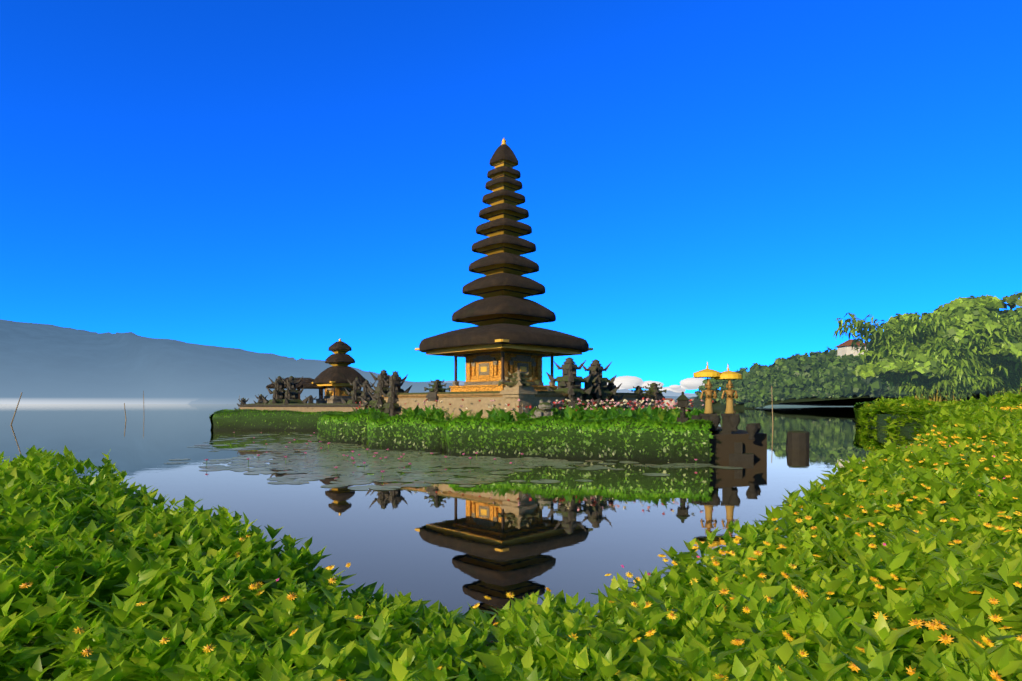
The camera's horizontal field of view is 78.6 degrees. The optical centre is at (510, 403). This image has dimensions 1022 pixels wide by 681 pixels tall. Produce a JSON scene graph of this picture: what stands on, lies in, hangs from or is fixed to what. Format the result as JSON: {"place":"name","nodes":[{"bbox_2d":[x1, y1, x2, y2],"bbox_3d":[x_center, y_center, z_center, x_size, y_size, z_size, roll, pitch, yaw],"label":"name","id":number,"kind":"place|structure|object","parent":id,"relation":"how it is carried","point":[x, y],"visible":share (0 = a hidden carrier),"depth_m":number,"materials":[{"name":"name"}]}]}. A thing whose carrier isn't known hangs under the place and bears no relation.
{"place":"outdoors","nodes":[
{"label":"outdoors","id":0,"kind":"place"},
{"bbox_2d":[0,397,200,403],"bbox_3d":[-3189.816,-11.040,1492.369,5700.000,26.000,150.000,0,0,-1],"label":"mist","id":1,"kind":"structure","parent":0,"point":[8,401],"depth_m":1618.46,"materials":[{"name":"white"}]},
{"bbox_2d":[0,319,689,403],"bbox_3d":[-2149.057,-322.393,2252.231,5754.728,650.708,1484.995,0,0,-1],"label":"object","id":2,"kind":"structure","parent":0,"point":[41,362],"depth_m":1994.50,"materials":[{"name":"grey"}]},
{"bbox_2d":[0,404,918,660],"bbox_3d":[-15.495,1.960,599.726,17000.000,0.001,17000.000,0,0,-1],"label":"lake water","id":3,"kind":"structure","parent":0,"point":[451,547],"depth_m":12.73,"materials":[{"name":"blue liquid"}]},
{"bbox_2d":[10,386,772,424],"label":"bamboo poles","id":4,"kind":"object","parent":3,"relation":"in","point":[239,399],"visible":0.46,"depth_m":58.55,"materials":[{"name":"brown wood"}]},
{"bbox_2d":[164,432,742,489],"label":"water plants","id":5,"kind":"object","parent":3,"relation":"in","point":[379,463],"visible":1,"depth_m":19.63,"materials":[{"name":"green plant"}]},
{"bbox_2d":[3,414,1009,680],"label":"shore bank","id":6,"kind":"structure","parent":0,"point":[881,422],"depth_m":4.19,"materials":[{"name":"plant"}]},
{"bbox_2d":[0,389,1021,680],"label":"groundcover plant leaves","id":7,"kind":"object","parent":6,"relation":"on","point":[182,569],"visible":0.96,"depth_m":3.29,"materials":[{"name":"green plant"}]},
{"bbox_2d":[1,403,1021,680],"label":"flowers","id":8,"kind":"object","parent":7,"relation":"on","point":[937,625],"visible":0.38,"depth_m":3.22,"materials":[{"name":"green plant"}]},
{"bbox_2d":[0,0,1021,392],"label":"sky","id":9,"kind":"structure","parent":0,"point":[719,183],"materials":[{"name":"blue"}]},
{"bbox_2d":[443,380,697,396],"bbox_3d":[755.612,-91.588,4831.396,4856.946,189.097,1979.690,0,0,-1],"label":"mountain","id":10,"kind":"structure","parent":0,"point":[669,393],"depth_m":4795.94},
{"bbox_2d":[607,376,704,392],"bbox_3d":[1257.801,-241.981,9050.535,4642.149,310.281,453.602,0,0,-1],"label":"cloud","id":11,"kind":"structure","parent":0,"point":[629,382],"depth_m":8934.83,"materials":[{"name":"white"}]},
{"bbox_2d":[709,426,766,461],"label":"island ground","id":12,"kind":"structure","parent":0,"point":[722,446],"depth_m":21.45,"materials":[{"name":"brown stone"}]},
{"bbox_2d":[317,411,713,462],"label":"hedge","id":13,"kind":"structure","parent":12,"relation":"on","point":[620,437],"depth_m":22.74,"materials":[{"name":"green plant"}]},
{"bbox_2d":[352,397,713,422],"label":"shrubs","id":14,"kind":"object","parent":12,"relation":"on","point":[671,413],"visible":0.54,"depth_m":25.03,"materials":[{"name":"green plant"}]},
{"bbox_2d":[531,399,552,417],"bbox_3d":[1.278,0.530,24.352,0.950,1.360,1.032,0,0,-16],"label":"frog statue","id":15,"kind":"object","parent":12,"relation":"on","point":[543,408],"visible":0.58,"depth_m":24.06,"materials":[{"name":"grey stone"}]},
{"bbox_2d":[676,362,760,461],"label":"statues with parasols","id":16,"kind":"object","parent":12,"relation":"on","point":[730,420],"visible":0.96,"depth_m":21.78,"materials":[{"name":"stone"}]},
{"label":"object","id":17,"kind":"structure","parent":12,"relation":"on","visible":0},
{"bbox_2d":[360,357,628,415],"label":"statues","id":18,"kind":"object","parent":17,"relation":"on","point":[597,389],"visible":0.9,"depth_m":30.06,"materials":[{"name":"stone"}]},
{"bbox_2d":[415,138,592,391],"bbox_3d":[-0.385,-6.835,33.927,7.292,15.190,7.292,0,0,-44],"label":"pagoda","id":19,"kind":"object","parent":17,"relation":"on","point":[499,341],"visible":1,"depth_m":32.84,"materials":[{"name":"brown wood"}]},
{"bbox_2d":[370,371,666,422],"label":"compound wall","id":20,"kind":"structure","parent":17,"relation":"on","point":[518,386],"depth_m":28.51,"materials":[{"name":"stone"}]},
{"bbox_2d":[664,389,993,408],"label":"shore","id":21,"kind":"structure","parent":0,"point":[839,401],"depth_m":312.49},
{"bbox_2d":[836,339,867,356],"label":"hilltop house","id":22,"kind":"structure","parent":21,"relation":"on","point":[844,348],"depth_m":262.64,"materials":[{"name":"paint"}]},
{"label":"forest tree trunks","id":23,"kind":"object","parent":21,"relation":"on","visible":0},
{"bbox_2d":[694,347,978,407],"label":"forest tree crowns","id":24,"kind":"object","parent":23,"relation":"on","point":[832,375],"visible":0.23,"depth_m":239.76,"materials":[{"name":"green plant"}]},
{"bbox_2d":[853,401,959,425],"bbox_3d":[64.134,0.907,67.221,73.283,2.579,4.232,0,0,-19],"label":"garden hedge","id":25,"kind":"object","parent":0,"point":[855,409],"depth_m":54.88,"materials":[{"name":"green plant"}]},
{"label":"garden ground","id":26,"kind":"structure","parent":0,"visible":0},
{"bbox_2d":[833,310,1021,401],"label":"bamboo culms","id":27,"kind":"object","parent":26,"relation":"on","point":[966,366],"visible":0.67,"depth_m":67.13,"materials":[{"name":"green plant"}]},
{"bbox_2d":[852,294,1021,380],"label":"tree","id":28,"kind":"object","parent":27,"relation":"attached to","point":[960,312],"visible":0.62,"depth_m":66.35,"materials":[{"name":"green plant"}]},
{"bbox_2d":[895,292,1021,319],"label":"garden tree crowns","id":29,"kind":"object","parent":26,"relation":"on","point":[1013,300],"depth_m":86.63,"materials":[{"name":"green plant"}]},
{"bbox_2d":[977,358,1021,396],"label":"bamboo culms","id":30,"kind":"object","parent":26,"relation":"on","point":[1012,382],"visible":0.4,"depth_m":73.50,"materials":[{"name":"green plant"}]},
{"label":"island ground","id":31,"kind":"structure","parent":0,"visible":0},
{"bbox_2d":[209,408,353,430],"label":"hedge","id":32,"kind":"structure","parent":31,"relation":"on","point":[246,419],"depth_m":45.16,"materials":[{"name":"green plant"}]},
{"bbox_2d":[234,376,376,412],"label":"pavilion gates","id":33,"kind":"object","parent":31,"relation":"on","point":[287,399],"visible":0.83,"depth_m":48.24,"materials":[{"name":"stone"}]},
{"bbox_2d":[312,339,365,402],"bbox_3d":[-14.120,-2.304,51.575,3.620,6.130,3.620,0,0,-44],"label":"pagoda","id":34,"kind":"object","parent":33,"relation":"on","point":[336,376],"visible":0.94,"depth_m":50.77,"materials":[{"name":"brown wood"}]},
{"label":"ground","id":35,"kind":"structure","parent":0,"visible":0},
{"bbox_2d":[786,430,808,449],"bbox_3d":[12.332,2.370,26.856,1.000,2.380,0.913,0,0,-1],"label":"stone stump","id":36,"kind":"object","parent":35,"relation":"on","point":[797,440],"visible":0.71,"depth_m":26.51,"materials":[{"name":"brown stone"}]},
{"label":"treeline hill","id":37,"kind":"structure","parent":0,"visible":0},
{"bbox_2d":[663,398,673,404],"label":"shore buildings","id":38,"kind":"structure","parent":37,"relation":"on","point":[667,399],"depth_m":700.76,"materials":[{"name":"white"}]}
]}

